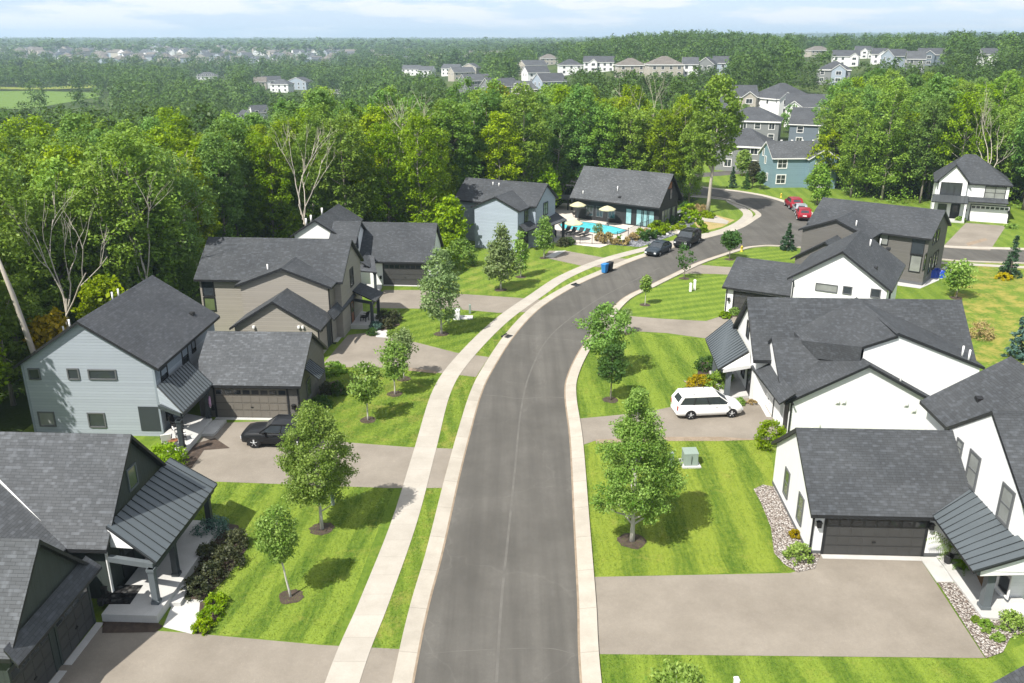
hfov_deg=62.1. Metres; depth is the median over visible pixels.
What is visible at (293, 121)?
forest tree
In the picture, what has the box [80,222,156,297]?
broad tree
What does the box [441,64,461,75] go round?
house
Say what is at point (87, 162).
forest tree
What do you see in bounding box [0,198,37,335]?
forest tree
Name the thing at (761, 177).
garden tree
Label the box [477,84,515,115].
golden tree
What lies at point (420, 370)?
dirt edge
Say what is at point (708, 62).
house
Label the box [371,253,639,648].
verge
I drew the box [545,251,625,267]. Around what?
driveway
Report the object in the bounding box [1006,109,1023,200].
forest tree
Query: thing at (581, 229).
pool lounger
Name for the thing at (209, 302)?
window
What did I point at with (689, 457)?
transformer box
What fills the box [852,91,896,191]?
forest tree
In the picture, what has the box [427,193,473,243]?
shrubby tree
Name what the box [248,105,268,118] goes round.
house
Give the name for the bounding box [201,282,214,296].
window
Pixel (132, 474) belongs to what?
window
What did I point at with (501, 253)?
silver maple
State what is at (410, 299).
driveway
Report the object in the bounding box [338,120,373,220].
forest tree
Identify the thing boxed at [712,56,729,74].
house
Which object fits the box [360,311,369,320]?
porch chair
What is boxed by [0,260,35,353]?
leaning trunk
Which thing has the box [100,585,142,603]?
rug
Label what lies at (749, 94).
house
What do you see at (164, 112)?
forest tree
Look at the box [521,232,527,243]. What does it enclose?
garage door
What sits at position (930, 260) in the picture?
window
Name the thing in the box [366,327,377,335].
shrub
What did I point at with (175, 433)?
porch chair
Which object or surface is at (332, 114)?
forest tree
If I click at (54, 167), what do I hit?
forest tree
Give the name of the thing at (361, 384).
young tree
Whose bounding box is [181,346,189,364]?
window
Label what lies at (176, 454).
shrub
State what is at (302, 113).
forest tree
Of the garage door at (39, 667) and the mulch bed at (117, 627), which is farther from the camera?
the mulch bed at (117, 627)
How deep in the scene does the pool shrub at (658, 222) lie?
117.01 m
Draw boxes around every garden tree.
[734,149,752,175]
[739,104,753,109]
[755,170,766,186]
[781,103,796,129]
[803,163,835,204]
[807,128,852,174]
[826,114,859,185]
[939,258,977,297]
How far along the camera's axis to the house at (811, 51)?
681.00 m
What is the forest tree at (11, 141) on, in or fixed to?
on the ground at (16, 417)
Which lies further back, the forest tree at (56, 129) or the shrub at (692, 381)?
the forest tree at (56, 129)
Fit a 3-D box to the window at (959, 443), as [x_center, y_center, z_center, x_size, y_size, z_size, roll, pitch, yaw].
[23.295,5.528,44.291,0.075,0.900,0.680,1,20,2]
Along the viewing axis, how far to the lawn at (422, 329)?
77.92 m
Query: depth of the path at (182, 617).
38.97 m
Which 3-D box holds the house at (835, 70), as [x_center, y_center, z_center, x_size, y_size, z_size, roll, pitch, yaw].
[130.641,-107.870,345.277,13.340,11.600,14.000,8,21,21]
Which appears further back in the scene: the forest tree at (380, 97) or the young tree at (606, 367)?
the forest tree at (380, 97)
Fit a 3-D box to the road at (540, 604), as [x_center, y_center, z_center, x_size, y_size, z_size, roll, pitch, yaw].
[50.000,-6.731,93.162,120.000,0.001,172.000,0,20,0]
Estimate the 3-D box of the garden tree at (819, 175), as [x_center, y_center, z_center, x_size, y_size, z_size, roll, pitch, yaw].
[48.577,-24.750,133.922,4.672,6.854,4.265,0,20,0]
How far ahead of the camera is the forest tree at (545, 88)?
146.22 m
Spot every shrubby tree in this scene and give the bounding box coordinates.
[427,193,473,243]
[531,163,562,204]
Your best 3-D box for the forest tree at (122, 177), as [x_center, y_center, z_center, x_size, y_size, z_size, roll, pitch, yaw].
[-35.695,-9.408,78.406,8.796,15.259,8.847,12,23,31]
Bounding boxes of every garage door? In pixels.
[10,634,55,682]
[56,587,93,661]
[214,388,287,417]
[384,264,425,284]
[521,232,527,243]
[733,292,766,313]
[765,388,772,415]
[823,519,926,555]
[969,205,1009,222]
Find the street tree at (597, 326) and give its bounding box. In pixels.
[573,301,639,356]
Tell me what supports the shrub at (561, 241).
on the lawn at (937, 289)
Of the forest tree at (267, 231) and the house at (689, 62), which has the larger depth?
the house at (689, 62)
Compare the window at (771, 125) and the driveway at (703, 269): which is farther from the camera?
the window at (771, 125)
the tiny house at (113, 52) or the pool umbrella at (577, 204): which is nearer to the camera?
the pool umbrella at (577, 204)
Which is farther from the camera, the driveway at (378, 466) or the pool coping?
the pool coping
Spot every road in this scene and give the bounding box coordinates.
[414,178,1023,682]
[695,171,746,176]
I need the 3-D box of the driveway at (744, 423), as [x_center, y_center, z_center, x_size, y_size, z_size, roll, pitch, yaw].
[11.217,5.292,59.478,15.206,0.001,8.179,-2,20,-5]
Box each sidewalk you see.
[325,184,752,682]
[941,262,1023,267]
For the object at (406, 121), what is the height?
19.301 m
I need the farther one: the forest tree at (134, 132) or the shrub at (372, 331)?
the forest tree at (134, 132)
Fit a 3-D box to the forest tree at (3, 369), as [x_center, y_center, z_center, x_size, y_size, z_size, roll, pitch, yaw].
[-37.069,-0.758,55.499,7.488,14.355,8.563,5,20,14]
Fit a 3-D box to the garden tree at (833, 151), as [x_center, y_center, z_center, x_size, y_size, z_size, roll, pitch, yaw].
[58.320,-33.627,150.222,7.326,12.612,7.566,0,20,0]
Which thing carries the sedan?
on the road at (540, 604)
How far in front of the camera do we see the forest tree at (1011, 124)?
133.26 m
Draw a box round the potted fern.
[951,558,968,575]
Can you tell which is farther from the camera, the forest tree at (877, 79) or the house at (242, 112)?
the house at (242, 112)
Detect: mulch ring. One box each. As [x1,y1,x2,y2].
[279,589,303,603]
[309,522,334,534]
[360,416,375,422]
[387,391,402,396]
[397,376,409,380]
[434,331,448,335]
[603,397,617,402]
[617,533,646,548]
[949,296,961,299]
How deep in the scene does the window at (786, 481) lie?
47.64 m
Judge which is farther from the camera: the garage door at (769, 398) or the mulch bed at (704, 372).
the mulch bed at (704, 372)
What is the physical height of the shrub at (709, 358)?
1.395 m
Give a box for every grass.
[594,231,602,241]
[601,231,613,243]
[612,237,619,244]
[620,236,630,244]
[628,231,639,240]
[698,204,705,211]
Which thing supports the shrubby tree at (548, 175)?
on the lawn at (937, 289)
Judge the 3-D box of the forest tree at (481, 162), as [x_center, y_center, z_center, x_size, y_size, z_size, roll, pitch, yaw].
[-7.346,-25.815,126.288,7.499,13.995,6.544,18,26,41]
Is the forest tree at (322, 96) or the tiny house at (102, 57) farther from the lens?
the tiny house at (102, 57)
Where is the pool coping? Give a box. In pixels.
[558,221,627,233]
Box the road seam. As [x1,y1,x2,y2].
[495,268,658,682]
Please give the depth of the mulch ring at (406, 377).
66.02 m
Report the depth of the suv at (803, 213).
122.76 m
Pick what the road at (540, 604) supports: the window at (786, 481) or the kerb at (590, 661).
the kerb at (590, 661)
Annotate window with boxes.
[27,368,41,379]
[37,411,56,426]
[66,368,80,379]
[87,369,117,379]
[87,412,106,427]
[126,462,138,491]
[160,365,168,382]
[165,411,173,420]
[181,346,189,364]
[191,340,196,353]
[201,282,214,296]
[203,297,216,310]
[306,376,311,399]
[349,266,353,287]
[524,210,528,222]
[543,201,547,215]
[586,205,593,215]
[596,206,602,217]
[608,208,615,218]
[625,208,631,224]
[635,209,643,225]
[641,210,648,226]
[646,210,654,224]
[661,210,664,221]
[664,209,667,222]
[669,188,672,199]
[672,206,675,217]
[723,159,731,166]
[740,356,744,378]
[745,98,752,103]
[746,319,749,339]
[750,148,757,154]
[754,123,760,128]
[768,123,774,129]
[775,174,785,183]
[777,159,787,168]
[782,466,790,499]
[795,491,804,526]
[796,126,803,132]
[815,283,837,292]
[842,286,852,294]
[870,288,880,297]
[879,235,888,244]
[908,253,922,272]
[910,239,925,256]
[922,253,926,271]
[927,256,931,273]
[931,252,935,269]
[932,231,936,245]
[934,249,938,266]
[936,228,940,241]
[937,204,946,209]
[939,182,962,195]
[956,437,963,457]
[965,448,981,491]
[983,186,1006,198]
[995,481,1015,528]
[996,575,1013,599]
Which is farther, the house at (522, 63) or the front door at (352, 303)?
the house at (522, 63)
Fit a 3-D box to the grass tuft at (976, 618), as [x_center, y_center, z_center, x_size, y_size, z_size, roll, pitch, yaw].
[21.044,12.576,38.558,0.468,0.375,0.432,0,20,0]
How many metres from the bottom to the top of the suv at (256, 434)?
1.706 m
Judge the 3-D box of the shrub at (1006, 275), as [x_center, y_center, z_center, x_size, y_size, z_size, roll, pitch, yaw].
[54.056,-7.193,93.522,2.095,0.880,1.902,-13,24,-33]
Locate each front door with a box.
[119,548,134,576]
[350,301,354,323]
[745,368,751,395]
[949,203,960,217]
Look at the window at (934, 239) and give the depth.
91.32 m
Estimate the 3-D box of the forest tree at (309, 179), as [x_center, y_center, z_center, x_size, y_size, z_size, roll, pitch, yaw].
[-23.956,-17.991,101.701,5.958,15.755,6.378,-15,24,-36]
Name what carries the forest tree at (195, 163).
on the ground at (16, 417)
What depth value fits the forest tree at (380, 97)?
117.56 m
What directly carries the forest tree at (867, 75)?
on the ground at (16, 417)
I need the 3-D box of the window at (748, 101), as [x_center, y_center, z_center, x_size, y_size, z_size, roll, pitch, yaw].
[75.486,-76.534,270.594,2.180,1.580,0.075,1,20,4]
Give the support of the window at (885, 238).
in the house at (913, 238)
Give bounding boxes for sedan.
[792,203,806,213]
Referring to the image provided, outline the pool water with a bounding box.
[560,222,625,233]
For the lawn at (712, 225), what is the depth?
120.95 m
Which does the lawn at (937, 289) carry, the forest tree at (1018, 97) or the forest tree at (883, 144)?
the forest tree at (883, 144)
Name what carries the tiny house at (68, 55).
on the ground at (16, 417)
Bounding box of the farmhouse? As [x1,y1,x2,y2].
[0,432,222,682]
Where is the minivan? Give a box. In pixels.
[671,386,742,419]
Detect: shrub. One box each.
[149,441,188,464]
[179,575,212,602]
[189,513,231,538]
[190,616,216,635]
[192,559,229,586]
[195,539,224,565]
[195,604,224,625]
[203,591,229,612]
[209,542,247,570]
[218,528,251,549]
[312,394,333,408]
[318,380,334,395]
[324,361,348,377]
[329,381,346,395]
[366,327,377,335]
[368,320,382,329]
[375,309,393,321]
[381,317,394,328]
[385,309,403,323]
[386,329,394,336]
[440,232,466,260]
[445,237,478,269]
[556,237,568,246]
[564,237,575,244]
[635,227,643,238]
[640,229,656,240]
[647,224,656,231]
[650,220,665,227]
[651,229,661,238]
[656,225,669,234]
[665,223,674,230]
[669,215,677,224]
[675,221,686,227]
[679,200,691,209]
[680,203,697,213]
[680,213,692,222]
[685,374,714,387]
[686,210,701,221]
[692,220,708,232]
[692,355,712,372]
[699,210,713,217]
[701,372,724,389]
[705,212,715,218]
[711,369,734,381]
[718,311,731,318]
[728,307,739,315]
[782,541,814,565]
[788,529,799,538]
[955,216,966,221]
[969,321,996,340]
[994,272,1013,280]
[995,608,1023,638]
[1003,223,1018,228]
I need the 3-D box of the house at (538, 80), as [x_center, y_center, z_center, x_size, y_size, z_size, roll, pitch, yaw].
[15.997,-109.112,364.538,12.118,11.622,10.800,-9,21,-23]
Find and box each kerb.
[392,182,760,682]
[566,245,1023,682]
[701,186,1023,249]
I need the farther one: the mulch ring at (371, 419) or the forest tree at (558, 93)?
the forest tree at (558, 93)
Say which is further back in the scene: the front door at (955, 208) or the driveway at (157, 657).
the front door at (955, 208)
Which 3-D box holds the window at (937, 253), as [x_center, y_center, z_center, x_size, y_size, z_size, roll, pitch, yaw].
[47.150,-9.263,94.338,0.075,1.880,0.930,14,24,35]
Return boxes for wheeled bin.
[601,263,608,272]
[606,261,613,270]
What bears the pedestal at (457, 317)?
on the lawn at (422, 329)
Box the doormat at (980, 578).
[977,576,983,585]
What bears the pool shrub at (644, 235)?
on the gravel bed at (638, 243)
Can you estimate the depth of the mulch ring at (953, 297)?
86.88 m
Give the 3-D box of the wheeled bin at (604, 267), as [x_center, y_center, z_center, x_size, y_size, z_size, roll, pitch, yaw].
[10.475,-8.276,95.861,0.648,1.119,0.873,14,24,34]
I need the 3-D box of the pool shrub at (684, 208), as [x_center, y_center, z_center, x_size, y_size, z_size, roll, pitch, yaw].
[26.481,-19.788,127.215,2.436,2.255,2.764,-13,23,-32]
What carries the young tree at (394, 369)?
on the lawn at (345, 407)
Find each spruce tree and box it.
[727,166,737,188]
[741,171,750,188]
[779,223,796,250]
[998,235,1022,278]
[1001,317,1023,362]
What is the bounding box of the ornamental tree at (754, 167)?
[747,161,760,187]
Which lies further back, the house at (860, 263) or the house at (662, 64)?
the house at (662, 64)
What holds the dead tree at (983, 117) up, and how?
on the lawn at (937, 289)
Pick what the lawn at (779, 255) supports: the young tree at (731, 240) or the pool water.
the young tree at (731, 240)
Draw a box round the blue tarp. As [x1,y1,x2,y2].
[931,268,945,277]
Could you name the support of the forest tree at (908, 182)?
on the ground at (16, 417)
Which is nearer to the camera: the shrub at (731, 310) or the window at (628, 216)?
the shrub at (731, 310)
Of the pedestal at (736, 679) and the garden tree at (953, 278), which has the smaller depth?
the pedestal at (736, 679)
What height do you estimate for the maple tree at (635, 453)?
9.052 m
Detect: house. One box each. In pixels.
[13,275,327,455]
[14,48,27,54]
[29,47,42,53]
[53,52,62,57]
[58,49,72,54]
[62,53,72,60]
[76,48,90,55]
[97,55,110,63]
[110,49,122,57]
[122,53,134,56]
[139,49,152,53]
[145,54,156,60]
[156,53,174,62]
[166,48,178,55]
[178,49,188,53]
[180,55,190,62]
[193,237,383,352]
[195,54,208,62]
[197,72,218,79]
[202,54,211,60]
[215,53,229,61]
[238,109,253,118]
[239,53,253,60]
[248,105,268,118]
[253,77,267,89]
[261,76,280,87]
[266,50,277,55]
[269,79,294,92]
[271,53,284,56]
[288,77,313,89]
[290,203,443,290]
[291,49,304,55]
[309,57,320,62]
[321,55,334,63]
[323,50,332,54]
[402,65,420,75]
[418,66,435,76]
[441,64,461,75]
[447,67,475,80]
[455,177,566,251]
[458,74,490,92]
[462,63,480,73]
[479,78,515,92]
[511,80,538,93]
[517,60,547,74]
[521,66,549,80]
[531,73,566,92]
[539,54,558,64]
[557,59,582,75]
[569,166,682,226]
[583,56,614,71]
[614,58,644,77]
[644,56,684,77]
[681,57,698,76]
[698,57,717,76]
[699,96,728,127]
[705,297,984,432]
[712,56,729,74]
[715,128,774,171]
[722,229,905,313]
[724,107,783,140]
[725,85,759,109]
[757,83,806,115]
[758,140,841,188]
[771,356,1023,619]
[783,93,829,126]
[788,107,830,140]
[790,197,951,284]
[804,46,826,56]
[816,61,851,84]
[831,50,860,66]
[854,46,872,58]
[870,48,888,64]
[880,49,906,67]
[904,51,926,72]
[917,48,946,65]
[930,154,1012,223]
[976,48,997,65]
[993,666,1023,682]
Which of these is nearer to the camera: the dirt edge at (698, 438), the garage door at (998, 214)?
the dirt edge at (698, 438)
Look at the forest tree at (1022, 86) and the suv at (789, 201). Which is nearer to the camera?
the suv at (789, 201)
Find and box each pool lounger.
[566,227,577,233]
[574,227,583,235]
[581,228,589,234]
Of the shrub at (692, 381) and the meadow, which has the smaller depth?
the shrub at (692, 381)
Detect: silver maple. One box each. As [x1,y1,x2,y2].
[417,247,461,333]
[482,223,523,289]
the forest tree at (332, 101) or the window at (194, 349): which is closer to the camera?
the window at (194, 349)
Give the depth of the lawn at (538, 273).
93.79 m
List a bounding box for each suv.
[240,414,317,449]
[673,227,701,247]
[784,196,802,208]
[795,207,811,219]
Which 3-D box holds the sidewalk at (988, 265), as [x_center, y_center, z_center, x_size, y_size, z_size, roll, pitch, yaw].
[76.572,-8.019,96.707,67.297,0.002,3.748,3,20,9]
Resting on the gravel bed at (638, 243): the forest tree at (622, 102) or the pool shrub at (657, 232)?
the pool shrub at (657, 232)
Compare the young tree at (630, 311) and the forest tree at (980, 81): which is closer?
the young tree at (630, 311)
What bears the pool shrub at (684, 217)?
on the gravel bed at (638, 243)
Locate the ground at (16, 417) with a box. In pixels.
[0,37,1022,431]
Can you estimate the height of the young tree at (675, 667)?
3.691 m
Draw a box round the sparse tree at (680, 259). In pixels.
[676,242,696,277]
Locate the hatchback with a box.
[644,239,671,256]
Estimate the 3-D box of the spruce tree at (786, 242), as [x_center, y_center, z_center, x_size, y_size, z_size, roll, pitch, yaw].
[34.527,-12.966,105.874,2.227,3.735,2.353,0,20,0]
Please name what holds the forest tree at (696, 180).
on the lawn at (937, 289)
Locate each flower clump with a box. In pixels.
[736,397,745,405]
[746,399,756,404]
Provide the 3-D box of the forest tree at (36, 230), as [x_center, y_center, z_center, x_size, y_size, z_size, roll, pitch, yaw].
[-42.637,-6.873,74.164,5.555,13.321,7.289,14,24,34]
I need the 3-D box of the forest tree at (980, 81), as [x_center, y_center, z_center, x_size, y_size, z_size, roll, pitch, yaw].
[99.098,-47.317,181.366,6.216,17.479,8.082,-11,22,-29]
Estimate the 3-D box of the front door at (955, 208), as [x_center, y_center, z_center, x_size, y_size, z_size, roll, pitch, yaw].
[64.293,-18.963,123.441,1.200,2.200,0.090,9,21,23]
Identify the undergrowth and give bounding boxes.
[0,155,1023,403]
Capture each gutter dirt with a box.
[412,237,708,682]
[564,245,999,682]
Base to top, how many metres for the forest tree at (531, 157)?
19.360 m
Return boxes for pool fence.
[554,219,650,242]
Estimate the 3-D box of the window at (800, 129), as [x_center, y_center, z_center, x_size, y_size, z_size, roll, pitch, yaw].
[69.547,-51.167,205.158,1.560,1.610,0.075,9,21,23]
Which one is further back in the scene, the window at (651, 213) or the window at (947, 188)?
the window at (947, 188)
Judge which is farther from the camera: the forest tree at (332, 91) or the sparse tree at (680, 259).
the forest tree at (332, 91)
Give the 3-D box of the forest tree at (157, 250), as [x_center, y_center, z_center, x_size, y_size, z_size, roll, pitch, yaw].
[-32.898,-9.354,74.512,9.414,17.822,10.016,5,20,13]
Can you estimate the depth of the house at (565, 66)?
492.22 m
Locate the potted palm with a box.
[926,532,963,563]
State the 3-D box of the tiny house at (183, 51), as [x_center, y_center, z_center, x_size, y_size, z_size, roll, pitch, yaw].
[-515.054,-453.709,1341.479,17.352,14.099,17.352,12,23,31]
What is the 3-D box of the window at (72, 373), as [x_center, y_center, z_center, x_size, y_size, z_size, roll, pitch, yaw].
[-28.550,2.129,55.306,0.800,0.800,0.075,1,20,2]
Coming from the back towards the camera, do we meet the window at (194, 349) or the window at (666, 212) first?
the window at (666, 212)
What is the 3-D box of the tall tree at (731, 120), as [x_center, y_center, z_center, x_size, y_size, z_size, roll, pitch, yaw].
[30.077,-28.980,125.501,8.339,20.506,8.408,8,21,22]
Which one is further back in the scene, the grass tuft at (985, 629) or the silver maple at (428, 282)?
the silver maple at (428, 282)
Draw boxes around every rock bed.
[754,485,819,571]
[938,582,1023,657]
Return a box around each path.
[163,599,202,633]
[376,329,387,337]
[546,251,563,257]
[669,229,704,238]
[695,215,728,223]
[898,265,947,287]
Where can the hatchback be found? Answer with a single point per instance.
(658, 247)
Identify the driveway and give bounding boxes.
[48,627,398,682]
[191,421,451,487]
[324,333,488,376]
[374,290,539,312]
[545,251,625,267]
[580,398,777,444]
[594,554,984,657]
[601,315,737,337]
[682,265,731,274]
[944,223,1004,249]
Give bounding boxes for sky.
[0,0,1023,38]
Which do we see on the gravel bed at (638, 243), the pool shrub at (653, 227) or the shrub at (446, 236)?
the pool shrub at (653, 227)
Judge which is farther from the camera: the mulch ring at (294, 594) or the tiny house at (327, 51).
the tiny house at (327, 51)
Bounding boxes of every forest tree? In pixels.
[0,114,60,179]
[0,129,48,155]
[0,134,39,212]
[0,135,37,185]
[0,150,28,267]
[0,155,61,371]
[0,189,57,307]
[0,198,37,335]
[0,218,47,405]
[0,312,11,400]
[2,183,93,324]
[10,137,47,176]
[11,133,71,196]
[25,144,113,290]
[28,155,103,317]
[42,135,111,180]
[49,160,91,229]
[50,127,86,146]
[52,112,93,159]
[62,160,150,306]
[68,112,111,143]
[76,130,193,289]
[76,155,129,237]
[83,155,167,279]
[88,128,123,161]
[94,118,143,181]
[105,126,175,260]
[120,144,219,293]
[135,116,174,168]
[140,124,210,271]
[148,105,194,145]
[158,113,193,150]
[170,136,222,245]
[176,156,222,264]
[190,132,249,236]
[191,129,256,231]
[202,115,261,236]
[217,110,254,236]
[234,133,302,237]
[236,112,269,150]
[239,131,273,236]
[245,136,285,237]
[246,123,273,198]
[265,97,299,126]
[265,109,308,236]
[265,117,319,232]
[285,124,332,229]
[292,102,345,214]
[293,107,319,163]
[296,88,337,141]
[298,89,343,120]
[301,85,338,111]
[303,112,350,196]
[312,112,384,217]
[330,98,364,209]
[338,106,362,205]
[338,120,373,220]
[347,113,396,221]
[351,103,404,188]
[351,121,416,221]
[359,89,407,153]
[373,133,414,221]
[374,84,405,115]
[379,94,439,200]
[382,107,447,216]
[384,112,452,222]
[419,126,461,199]
[425,96,484,192]
[425,99,466,182]
[438,120,479,194]
[442,101,496,178]
[445,76,482,111]
[456,120,489,181]
[459,88,491,122]
[469,88,517,178]
[475,110,525,180]
[483,77,511,108]
[487,93,526,179]
[498,81,553,181]
[506,92,528,164]
[515,112,553,180]
[516,91,563,168]
[534,103,578,199]
[536,86,575,170]
[538,82,564,114]
[546,84,589,193]
[552,83,609,177]
[576,83,605,166]
[576,112,613,167]
[577,101,628,167]
[582,96,610,164]
[602,95,635,168]
[606,104,652,170]
[607,84,658,169]
[632,107,667,171]
[636,108,691,180]
[637,100,666,169]
[639,100,664,157]
[659,94,711,200]
[661,93,705,183]
[668,119,712,202]
[810,78,861,134]
[813,89,865,173]
[830,76,865,109]
[836,107,878,197]
[844,84,884,185]
[847,74,893,177]
[848,87,862,105]
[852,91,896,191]
[858,68,891,88]
[859,77,922,199]
[875,90,917,183]
[878,68,908,170]
[883,111,920,194]
[903,74,925,92]
[903,95,954,202]
[905,72,967,192]
[910,86,926,103]
[917,88,965,198]
[919,71,943,93]
[929,91,994,166]
[934,82,987,171]
[951,78,967,87]
[951,97,1008,168]
[956,83,1012,154]
[957,80,973,105]
[961,110,1008,168]
[971,110,1013,169]
[973,77,1000,100]
[982,105,1023,182]
[986,69,1023,112]
[988,79,1017,107]
[991,69,1023,101]
[999,93,1023,175]
[1004,109,1023,209]
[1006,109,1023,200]
[1011,77,1023,108]
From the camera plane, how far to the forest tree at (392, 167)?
111.69 m
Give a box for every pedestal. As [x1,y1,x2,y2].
[453,308,459,319]
[733,676,739,682]
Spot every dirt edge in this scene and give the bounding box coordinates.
[408,368,436,373]
[596,437,753,442]
[966,238,986,245]
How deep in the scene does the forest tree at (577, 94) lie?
132.15 m
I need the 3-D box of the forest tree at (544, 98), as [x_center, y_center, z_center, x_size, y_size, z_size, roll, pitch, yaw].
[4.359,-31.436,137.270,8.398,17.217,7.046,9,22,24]
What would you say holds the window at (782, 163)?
in the teal house at (785, 164)
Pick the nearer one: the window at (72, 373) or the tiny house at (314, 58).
the window at (72, 373)
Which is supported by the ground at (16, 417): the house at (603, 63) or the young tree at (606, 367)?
the house at (603, 63)
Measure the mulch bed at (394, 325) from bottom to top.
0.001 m
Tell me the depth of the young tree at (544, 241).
101.06 m
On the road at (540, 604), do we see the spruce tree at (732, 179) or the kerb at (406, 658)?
the kerb at (406, 658)
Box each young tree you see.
[22,306,68,352]
[71,271,127,319]
[253,504,300,596]
[346,360,385,419]
[373,338,410,393]
[385,327,418,378]
[512,230,529,276]
[532,215,555,257]
[592,223,603,233]
[597,343,632,399]
[620,308,632,329]
[639,274,652,304]
[644,658,706,682]
[720,229,742,258]
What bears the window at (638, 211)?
in the pool house at (634, 197)
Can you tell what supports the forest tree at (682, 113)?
on the ground at (16, 417)
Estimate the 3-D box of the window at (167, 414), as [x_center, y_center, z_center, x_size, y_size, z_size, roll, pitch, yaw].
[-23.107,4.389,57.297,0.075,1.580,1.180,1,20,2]
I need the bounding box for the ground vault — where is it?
[460,315,472,319]
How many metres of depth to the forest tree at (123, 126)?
89.98 m
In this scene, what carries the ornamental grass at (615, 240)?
on the gravel bed at (638, 243)
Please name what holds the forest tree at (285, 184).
on the ground at (16, 417)
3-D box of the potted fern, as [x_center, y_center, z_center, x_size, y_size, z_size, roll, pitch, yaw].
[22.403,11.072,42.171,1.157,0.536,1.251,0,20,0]
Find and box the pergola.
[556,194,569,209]
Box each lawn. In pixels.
[23,161,1023,658]
[170,482,393,644]
[315,367,440,446]
[376,309,501,351]
[436,258,580,296]
[577,332,732,417]
[584,440,794,576]
[599,644,1023,682]
[629,274,727,320]
[694,215,733,229]
[707,248,796,265]
[952,263,1023,366]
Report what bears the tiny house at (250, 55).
on the ground at (16, 417)
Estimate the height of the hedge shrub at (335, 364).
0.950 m
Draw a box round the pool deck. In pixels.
[555,203,650,246]
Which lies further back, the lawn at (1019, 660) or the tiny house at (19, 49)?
the tiny house at (19, 49)
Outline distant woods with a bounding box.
[0,31,1021,54]
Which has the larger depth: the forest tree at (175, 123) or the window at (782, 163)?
the window at (782, 163)
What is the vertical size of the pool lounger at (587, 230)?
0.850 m
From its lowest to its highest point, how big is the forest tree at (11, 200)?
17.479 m
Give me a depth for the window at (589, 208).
123.55 m
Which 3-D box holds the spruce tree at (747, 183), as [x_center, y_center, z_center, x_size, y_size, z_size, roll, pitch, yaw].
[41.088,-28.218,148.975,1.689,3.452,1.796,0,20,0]
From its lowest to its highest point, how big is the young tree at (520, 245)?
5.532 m
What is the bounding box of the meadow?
[0,91,98,108]
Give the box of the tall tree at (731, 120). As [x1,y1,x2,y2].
[690,73,748,211]
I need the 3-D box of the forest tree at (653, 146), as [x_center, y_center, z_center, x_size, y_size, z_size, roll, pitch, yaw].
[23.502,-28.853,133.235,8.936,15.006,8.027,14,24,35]
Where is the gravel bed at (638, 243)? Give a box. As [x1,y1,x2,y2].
[610,209,696,246]
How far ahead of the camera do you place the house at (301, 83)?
608.38 m
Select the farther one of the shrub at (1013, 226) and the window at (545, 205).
the shrub at (1013, 226)
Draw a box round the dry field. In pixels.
[0,85,94,89]
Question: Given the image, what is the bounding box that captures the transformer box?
[678,447,700,468]
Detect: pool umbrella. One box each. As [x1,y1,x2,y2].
[565,219,582,238]
[570,202,585,220]
[599,206,615,225]
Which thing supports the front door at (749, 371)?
in the house at (863, 363)
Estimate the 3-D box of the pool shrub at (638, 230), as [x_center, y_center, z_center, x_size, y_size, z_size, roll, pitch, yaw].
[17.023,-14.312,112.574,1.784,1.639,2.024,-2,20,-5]
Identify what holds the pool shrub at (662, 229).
on the gravel bed at (638, 243)
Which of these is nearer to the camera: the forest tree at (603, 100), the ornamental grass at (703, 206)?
the ornamental grass at (703, 206)
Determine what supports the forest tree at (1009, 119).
on the ground at (16, 417)
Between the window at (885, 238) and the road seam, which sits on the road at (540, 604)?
the road seam
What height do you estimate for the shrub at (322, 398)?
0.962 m
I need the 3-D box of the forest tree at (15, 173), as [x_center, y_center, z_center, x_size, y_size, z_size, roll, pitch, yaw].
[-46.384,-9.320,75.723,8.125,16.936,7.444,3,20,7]
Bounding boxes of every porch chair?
[160,434,171,443]
[168,414,183,429]
[172,426,186,441]
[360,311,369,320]
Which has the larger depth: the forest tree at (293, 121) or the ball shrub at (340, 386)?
the forest tree at (293, 121)
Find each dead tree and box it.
[3,189,108,327]
[84,154,173,280]
[139,147,197,267]
[269,121,338,224]
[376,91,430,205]
[613,58,701,171]
[971,87,1014,166]
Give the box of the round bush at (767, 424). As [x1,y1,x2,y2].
[753,419,786,451]
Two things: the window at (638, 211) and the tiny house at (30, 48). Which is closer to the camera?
the window at (638, 211)
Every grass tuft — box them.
[970,615,980,623]
[977,618,994,629]
[980,627,991,634]
[989,631,1005,642]
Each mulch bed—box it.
[102,621,161,632]
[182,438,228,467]
[185,524,247,599]
[197,600,223,633]
[318,380,341,394]
[378,315,399,330]
[695,362,718,390]
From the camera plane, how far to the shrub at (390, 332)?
75.44 m
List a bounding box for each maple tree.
[274,399,360,529]
[589,385,688,541]

